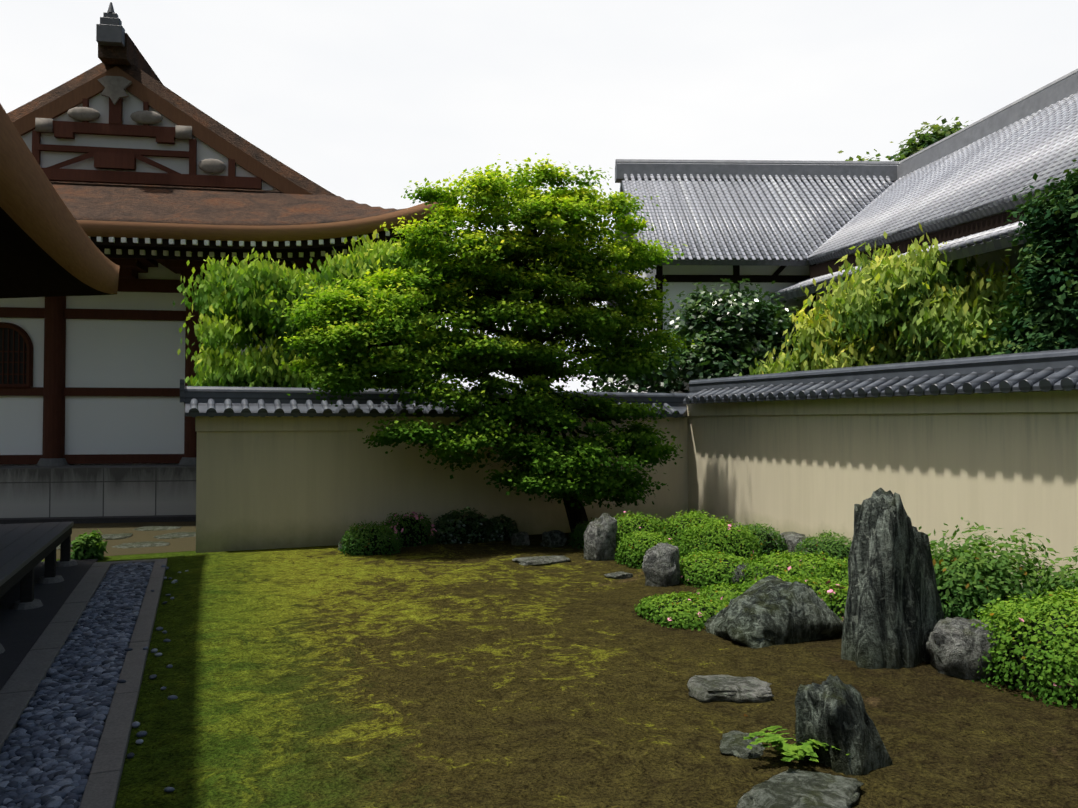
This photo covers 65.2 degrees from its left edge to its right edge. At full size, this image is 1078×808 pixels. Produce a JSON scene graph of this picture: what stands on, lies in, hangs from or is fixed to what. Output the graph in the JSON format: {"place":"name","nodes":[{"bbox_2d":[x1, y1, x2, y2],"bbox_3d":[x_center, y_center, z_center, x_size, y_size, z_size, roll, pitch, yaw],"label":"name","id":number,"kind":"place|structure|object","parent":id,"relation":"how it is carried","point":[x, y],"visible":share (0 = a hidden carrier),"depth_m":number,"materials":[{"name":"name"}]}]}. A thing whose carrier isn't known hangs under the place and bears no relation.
{"place":"outdoors","nodes":[
{"label":"outdoors","id":0,"kind":"place"},
{"bbox_2d":[0,515,195,523],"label":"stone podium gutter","id":1,"kind":"object","parent":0,"point":[132,519],"visible":0.11,"depth_m":16.33,"materials":[{"name":"grey stone"}]},
{"bbox_2d":[41,551,195,806],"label":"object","id":2,"kind":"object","parent":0,"point":[136,557],"depth_m":12.19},
{"bbox_2d":[0,559,97,689],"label":"deck paving","id":3,"kind":"structure","parent":2,"relation":"on","point":[21,631],"depth_m":8.52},
{"bbox_2d":[0,559,76,653],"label":"post base stones","id":4,"kind":"object","parent":3,"relation":"on","point":[33,604],"visible":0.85,"depth_m":10.07,"materials":[{"name":"grey stone"}]},
{"bbox_2d":[0,527,71,602],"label":"veranda frame","id":5,"kind":"object","parent":4,"relation":"on","point":[24,575],"visible":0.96,"depth_m":9.10,"materials":[{"name":"brown wood"}]},
{"bbox_2d":[0,521,73,585],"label":"veranda deck boards","id":6,"kind":"object","parent":5,"relation":"on","point":[22,545],"visible":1,"depth_m":9.62,"materials":[{"name":"wood"}]},
{"bbox_3d":[-7.434,-0.424,-0.056,3.800,3.600,17.800,0,-1,-22],"label":"wing wall","id":7,"kind":"object","parent":5,"relation":"on","visible":0},
{"bbox_2d":[0,104,119,297],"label":"roof eave","id":8,"kind":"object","parent":7,"relation":"on","point":[48,248],"depth_m":7.73,"materials":[{"name":"brown wood"}]},
{"bbox_2d":[0,558,166,807],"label":"gutter kerbs","id":9,"kind":"structure","parent":2,"relation":"on","point":[19,689],"depth_m":6.30,"materials":[{"name":"stone"}]},
{"bbox_2d":[71,530,107,560],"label":"plant","id":10,"kind":"object","parent":2,"relation":"on","point":[95,548],"depth_m":11.90,"materials":[{"name":"green plant"}]},
{"bbox_2d":[0,464,195,517],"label":"stone foundation","id":11,"kind":"object","parent":2,"relation":"on","point":[29,491],"visible":0.27,"depth_m":16.58,"materials":[{"name":"stone"}]},
{"bbox_2d":[36,457,196,465],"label":"pillar base stones","id":12,"kind":"object","parent":11,"relation":"on","point":[63,461],"visible":0.42,"depth_m":17.47,"materials":[{"name":"grey stone"}]},
{"bbox_2d":[100,533,132,539],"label":"stepping stone","id":13,"kind":"object","parent":2,"relation":"on","point":[114,536],"visible":0.56,"depth_m":14.26,"materials":[{"name":"grey stone"}]},
{"bbox_2d":[112,541,169,547],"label":"stepping stone","id":14,"kind":"object","parent":2,"relation":"on","point":[141,544],"visible":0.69,"depth_m":13.34,"materials":[{"name":"grey stone"}]},
{"bbox_2d":[134,526,180,530],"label":"stepping stone","id":15,"kind":"object","parent":2,"relation":"on","point":[148,528],"visible":0.75,"depth_m":15.35,"materials":[{"name":"grey stone"}]},
{"bbox_2d":[153,532,195,538],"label":"stepping stone","id":16,"kind":"object","parent":2,"relation":"on","point":[177,535],"visible":0.67,"depth_m":14.41,"materials":[{"name":"grey stone"}]},
{"bbox_2d":[173,229,461,388],"bbox_3d":[-3.931,-0.442,15.557,5.124,5.693,3.073,0,-1,-22],"label":"tree","id":17,"kind":"object","parent":2,"relation":"on","point":[234,302],"depth_m":14.54,"materials":[{"name":"green plant"}]},
{"bbox_2d":[337,529,360,551],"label":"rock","id":18,"kind":"object","parent":2,"relation":"on","point":[339,547],"visible":0.04,"depth_m":12.71,"materials":[{"name":"grey stone"}]},
{"bbox_2d":[339,520,401,555],"bbox_3d":[-2.510,2.171,12.519,0.902,0.889,0.869,0,-1,-22],"label":"round bush","id":19,"kind":"object","parent":2,"relation":"on","point":[390,534],"depth_m":12.28,"materials":[{"name":"green plant"}]},
{"bbox_2d":[383,511,436,546],"bbox_3d":[-2.069,2.183,13.283,0.919,1.022,0.686,0,-1,-22],"label":"pink bush","id":20,"kind":"object","parent":2,"relation":"on","point":[426,524],"depth_m":13.12,"materials":[{"name":"plant"}]},
{"bbox_2d":[195,416,687,552],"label":"garden wall","id":21,"kind":"structure","parent":2,"relation":"on","point":[270,482],"depth_m":13.38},
{"bbox_2d":[180,379,688,417],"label":"tile roof","id":22,"kind":"structure","parent":21,"relation":"on","point":[211,401],"depth_m":13.23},
{"bbox_2d":[429,507,517,543],"bbox_3d":[-1.032,2.191,13.755,1.536,1.026,0.701,0,-1,-22],"label":"bush","id":23,"kind":"object","parent":2,"relation":"on","point":[484,522],"depth_m":13.54,"materials":[{"name":"green plant"}]},
{"bbox_2d":[511,531,529,545],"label":"rock","id":24,"kind":"object","parent":2,"relation":"on","point":[520,538],"visible":0.77,"depth_m":13.25,"materials":[{"name":"stone"}]},
{"bbox_2d":[512,555,570,564],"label":"flat stone","id":25,"kind":"object","parent":2,"relation":"on","point":[542,560],"visible":0.65,"depth_m":11.58,"materials":[{"name":"stone"}]},
{"bbox_2d":[540,530,566,547],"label":"rock","id":26,"kind":"object","parent":2,"relation":"on","point":[554,538],"visible":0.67,"depth_m":13.09,"materials":[{"name":"grey stone"}]},
{"bbox_2d":[567,515,624,548],"bbox_3d":[1.062,2.182,13.147,1.244,0.876,0.966,0,-1,-22],"label":"bush","id":27,"kind":"object","parent":2,"relation":"on","point":[575,535],"depth_m":13.04,"materials":[{"name":"green plant"}]},
{"bbox_2d":[115,527,1077,807],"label":"mossy ground","id":28,"kind":"structure","parent":2,"relation":"on","point":[499,677],"depth_m":5.85,"materials":[{"name":"green plant"}]},
{"bbox_2d":[117,565,187,791],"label":"gutter pebbles","id":29,"kind":"object","parent":28,"relation":"on","point":[136,724],"visible":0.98,"depth_m":6.18,"materials":[{"name":"grey stone"}]},
{"bbox_2d":[269,153,694,538],"bbox_3d":[-0.567,-0.806,13.265,7.064,6.192,2.888,0,-1,-22],"label":"tree","id":30,"kind":"object","parent":28,"relation":"on","point":[372,309],"depth_m":12.93,"materials":[{"name":"green plant"}]},
{"bbox_2d":[584,513,616,560],"bbox_3d":[0.869,1.931,11.948,0.464,0.773,0.419,0,-1,-22],"label":"rock","id":31,"kind":"object","parent":28,"relation":"on","point":[600,532],"visible":0.75,"depth_m":11.81,"materials":[{"name":"stone"}]},
{"bbox_2d":[642,543,679,586],"bbox_3d":[1.458,1.954,10.034,0.441,0.609,0.446,-1,-1,26],"label":"rock","id":32,"kind":"object","parent":28,"relation":"on","point":[660,566],"visible":0.81,"depth_m":9.87,"materials":[{"name":"stone"}]},
{"bbox_2d":[687,675,773,702],"bbox_3d":[1.367,2.069,6.082,0.597,0.161,0.436,0,-1,2],"label":"flat rock","id":33,"kind":"object","parent":28,"relation":"on","point":[712,688],"visible":0.77,"depth_m":5.94,"materials":[{"name":"stone"}]},
{"bbox_2d":[720,730,765,758],"bbox_3d":[1.213,2.064,5.040,0.274,0.090,0.396,0,-1,9],"label":"flat rock","id":34,"kind":"object","parent":28,"relation":"on","point":[733,743],"visible":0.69,"depth_m":4.98,"materials":[{"name":"grey stone"}]},
{"bbox_2d":[704,575,842,648],"bbox_3d":[2.152,1.928,7.787,1.241,0.613,0.864,0,-1,-22],"label":"rock","id":35,"kind":"object","parent":28,"relation":"on","point":[770,610],"visible":0.79,"depth_m":7.51,"materials":[{"name":"grey stone"}]},
{"bbox_2d":[743,726,848,761],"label":"fern leaves","id":36,"kind":"object","parent":28,"relation":"on","point":[794,751],"visible":0.73,"depth_m":4.75,"materials":[{"name":"green plant"}]},
{"bbox_2d":[736,768,863,807],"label":"flat rock","id":37,"kind":"object","parent":28,"relation":"on","point":[792,788],"visible":0.98,"depth_m":4.30,"materials":[{"name":"grey stone"}]},
{"bbox_2d":[795,674,892,775],"bbox_3d":[1.760,1.836,4.815,0.533,0.617,0.348,1,-1,-29],"label":"leaning rock","id":38,"kind":"object","parent":28,"relation":"on","point":[830,710],"visible":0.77,"depth_m":4.70,"materials":[{"name":"grey stone"}]},
{"bbox_2d":[841,488,944,668],"bbox_3d":[2.952,1.489,6.965,1.095,1.617,0.546,1,-1,-38],"label":"standing stone","id":39,"kind":"object","parent":28,"relation":"on","point":[893,614],"visible":0.73,"depth_m":6.68,"materials":[{"name":"grey stone"}]},
{"bbox_2d":[926,617,1000,680],"bbox_3d":[3.320,1.938,6.567,0.576,0.503,0.558,1,-2,-43],"label":"pale rock","id":40,"kind":"object","parent":28,"relation":"on","point":[957,647],"visible":0.69,"depth_m":6.38,"materials":[{"name":"stone"}]},
{"bbox_2d":[604,571,632,578],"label":"rock","id":41,"kind":"object","parent":2,"relation":"on","point":[621,575],"visible":0.56,"depth_m":10.40,"materials":[{"name":"stone"}]},
{"bbox_2d":[634,591,729,630],"bbox_3d":[1.756,2.118,8.427,1.465,0.419,1.332,0,-1,-22],"label":"ground cover by rock","id":42,"kind":"object","parent":2,"relation":"on","point":[647,603],"depth_m":8.20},
{"bbox_2d":[569,278,808,392],"bbox_3d":[3.610,-0.185,18.030,6.745,5.272,3.602,0,-1,-22],"label":"flowering shrub","id":43,"kind":"object","parent":2,"relation":"on","point":[718,352],"depth_m":17.34,"materials":[{"name":"green plant"}]},
{"bbox_2d":[731,563,765,583],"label":"rock","id":44,"kind":"object","parent":2,"relation":"on","point":[738,571],"visible":0.1,"depth_m":9.77,"materials":[{"name":"grey stone"}]},
{"bbox_2d":[679,548,848,608],"bbox_3d":[2.698,2.100,9.509,2.428,1.001,2.935,0,-1,-22],"label":"bright ground cover","id":45,"kind":"object","parent":2,"relation":"on","point":[823,570],"depth_m":9.52,"materials":[{"name":"green plant"}]},
{"bbox_2d":[777,532,812,554],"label":"wall foot stone","id":46,"kind":"object","parent":2,"relation":"on","point":[792,540],"visible":0.25,"depth_m":12.36,"materials":[{"name":"stone"}]},
{"bbox_2d":[818,579,848,620],"bbox_3d":[3.110,2.084,8.057,0.818,0.831,0.950,0,-1,-22],"label":"pink azalea","id":47,"kind":"object","parent":2,"relation":"on","point":[828,598],"depth_m":8.09,"materials":[{"name":"plant"}]},
{"bbox_2d":[623,199,1048,392],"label":"building walls","id":48,"kind":"structure","parent":2,"relation":"on","point":[677,288],"depth_m":19.87,"materials":[{"name":"white paint"}]},
{"bbox_2d":[606,179,1065,306],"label":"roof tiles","id":49,"kind":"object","parent":48,"relation":"on","point":[990,245],"depth_m":20.16,"materials":[{"name":"grey tile"}]},
{"bbox_2d":[615,69,1077,182],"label":"roof ridges","id":50,"kind":"object","parent":49,"relation":"on","point":[1055,91],"visible":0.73,"depth_m":22.93,"materials":[{"name":"tile"}]},
{"bbox_2d":[624,92,1077,297],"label":"round roof tiles","id":51,"kind":"object","parent":49,"relation":"on","point":[1003,165],"visible":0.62,"depth_m":18.36,"materials":[{"name":"grey tile"}]},
{"bbox_2d":[655,198,1056,391],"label":"timber beams","id":52,"kind":"structure","parent":48,"relation":"attached to","point":[955,232],"depth_m":17.98,"materials":[{"name":"brown wood"}]},
{"bbox_2d":[838,149,890,160],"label":"distant tree leaves","id":53,"kind":"object","parent":2,"relation":"on","point":[859,157],"depth_m":60.22,"materials":[{"name":"green plant"}]},
{"bbox_2d":[687,390,1077,585],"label":"garden wall","id":54,"kind":"structure","parent":2,"relation":"on","point":[1007,463],"depth_m":10.96,"materials":[{"name":"beige paint"}]},
{"bbox_2d":[683,348,1077,403],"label":"wall roof tiles","id":55,"kind":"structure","parent":54,"relation":"on","point":[1050,370],"depth_m":10.83,"materials":[{"name":"grey tile"}]},
{"bbox_2d":[739,222,1035,375],"bbox_3d":[5.576,-0.224,13.875,3.237,5.197,5.621,1,-2,-49],"label":"tree","id":56,"kind":"object","parent":2,"relation":"on","point":[940,310],"depth_m":12.93,"materials":[{"name":"green plant"}]},
{"bbox_2d":[876,116,971,160],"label":"distant tree leaves","id":57,"kind":"object","parent":2,"relation":"on","point":[926,139],"visible":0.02,"depth_m":59.46,"materials":[{"name":"green plant"}]},
{"bbox_2d":[919,517,1077,637],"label":"upright shrub","id":58,"kind":"object","parent":2,"relation":"on","point":[975,558],"depth_m":7.68,"materials":[{"name":"green plant"}]},
{"bbox_2d":[986,154,1077,354],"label":"tree","id":59,"kind":"object","parent":2,"relation":"on","point":[1050,281],"visible":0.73,"depth_m":9.96,"materials":[{"name":"green plant"}]},
{"bbox_2d":[43,521,195,559],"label":"dirt ground","id":60,"kind":"structure","parent":0,"point":[178,544],"depth_m":14.51,"materials":[{"name":"brown soil"}]},
{"bbox_2d":[98,33,161,83],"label":"roof ridge","id":61,"kind":"structure","parent":0,"point":[129,54],"depth_m":17.75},
{"bbox_2d":[96,2,124,46],"bbox_3d":[-8.889,-7.907,17.488,0.500,0.870,0.199,0,-1,-9],"label":"roof finial","id":62,"kind":"object","parent":61,"relation":"on","point":[110,30],"visible":1,"depth_m":17.41,"materials":[{"name":"grey metal"}]},
{"bbox_2d":[21,89,272,189],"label":"gable wall","id":63,"kind":"structure","parent":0,"point":[99,103],"depth_m":17.90,"materials":[{"name":"white paint"}]},
{"bbox_2d":[35,107,225,172],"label":"hall gable carvings","id":64,"kind":"object","parent":63,"relation":"attached to","point":[43,125],"visible":0.85,"depth_m":17.83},
{"bbox_2d":[32,97,261,189],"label":"hall gable timbers","id":65,"kind":"object","parent":63,"relation":"attached to","point":[115,158],"visible":0.81,"depth_m":17.77,"materials":[{"name":"brown wood"}]},
{"bbox_2d":[0,261,317,464],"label":"hall walls","id":66,"kind":"structure","parent":0,"point":[103,353],"depth_m":17.87,"materials":[{"name":"white paint"}]},
{"bbox_2d":[0,328,26,383],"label":"window","id":67,"kind":"structure","parent":66,"relation":"in","point":[11,355],"depth_m":17.56,"materials":[{"name":"brown wood"}]},
{"bbox_2d":[0,322,32,388],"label":"window lattice","id":68,"kind":"object","parent":66,"relation":"in","point":[22,332],"visible":0.98,"depth_m":17.52,"materials":[{"name":"brown wood"}]},
{"bbox_2d":[0,257,331,464],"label":"timber frame","id":69,"kind":"object","parent":66,"relation":"attached to","point":[55,313],"visible":0.23,"depth_m":17.67,"materials":[{"name":"brown wood"}]},
{"bbox_2d":[7,63,457,240],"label":"roof","id":70,"kind":"structure","parent":66,"relation":"on","point":[148,211],"depth_m":16.83,"materials":[{"name":"brown wood"}]},
{"bbox_2d":[12,66,312,194],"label":"hall barge boards","id":71,"kind":"object","parent":70,"relation":"attached to","point":[63,104],"visible":0.58,"depth_m":17.96,"materials":[{"name":"brown wood"}]},
{"bbox_2d":[97,76,131,104],"bbox_3d":[-8.937,-6.596,17.748,0.672,0.600,0.080,0,-1,-9],"label":"gable pendant","id":72,"kind":"object","parent":71,"relation":"attached to","point":[115,88],"visible":0.94,"depth_m":17.71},
{"bbox_2d":[88,220,445,312],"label":"rafter ends","id":73,"kind":"object","parent":70,"relation":"attached to","point":[183,242],"visible":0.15,"depth_m":16.12,"materials":[{"name":"white paint"}]},
{"bbox_2d":[90,218,445,313],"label":"rafters","id":74,"kind":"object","parent":70,"relation":"attached to","point":[305,248],"depth_m":16.25,"materials":[{"name":"brown wood"}]},
{"bbox_2d":[0,0,1077,391],"label":"sky","id":75,"kind":"structure","parent":0,"point":[362,99],"materials":[{"name":"white"}]},
{"bbox_2d":[611,509,764,568],"bbox_3d":[1.968,2.138,11.820,1.959,1.234,2.591,0,-1,-22],"label":"bright hedge","id":76,"kind":"object","parent":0,"point":[663,535],"depth_m":11.38,"materials":[{"name":"green plant"}]},
{"bbox_2d":[739,522,958,591],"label":"shrubs","id":77,"kind":"object","parent":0,"point":[803,547],"depth_m":11.27,"materials":[{"name":"green plant"}]},
{"bbox_2d":[970,585,1077,709],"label":"round bush","id":78,"kind":"object","parent":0,"point":[999,615],"depth_m":6.12,"materials":[{"name":"green plant"}]},
{"bbox_3d":[-1.973,2.053,2.700,0.530,0.058,18.900,0,-1,-22],"label":"gutter bed","id":79,"kind":"object","parent":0,"visible":0},
{"bbox_2d":[0,654,125,807],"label":"gutter pebbles","id":80,"kind":"object","parent":79,"relation":"on","point":[49,750],"visible":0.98,"depth_m":5.16,"materials":[{"name":"grey gravel"}]},
{"bbox_2d":[54,562,153,662],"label":"gutter pebbles","id":81,"kind":"object","parent":79,"relation":"on","point":[105,624],"visible":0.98,"depth_m":8.38,"materials":[{"name":"grey gravel"}]}
]}

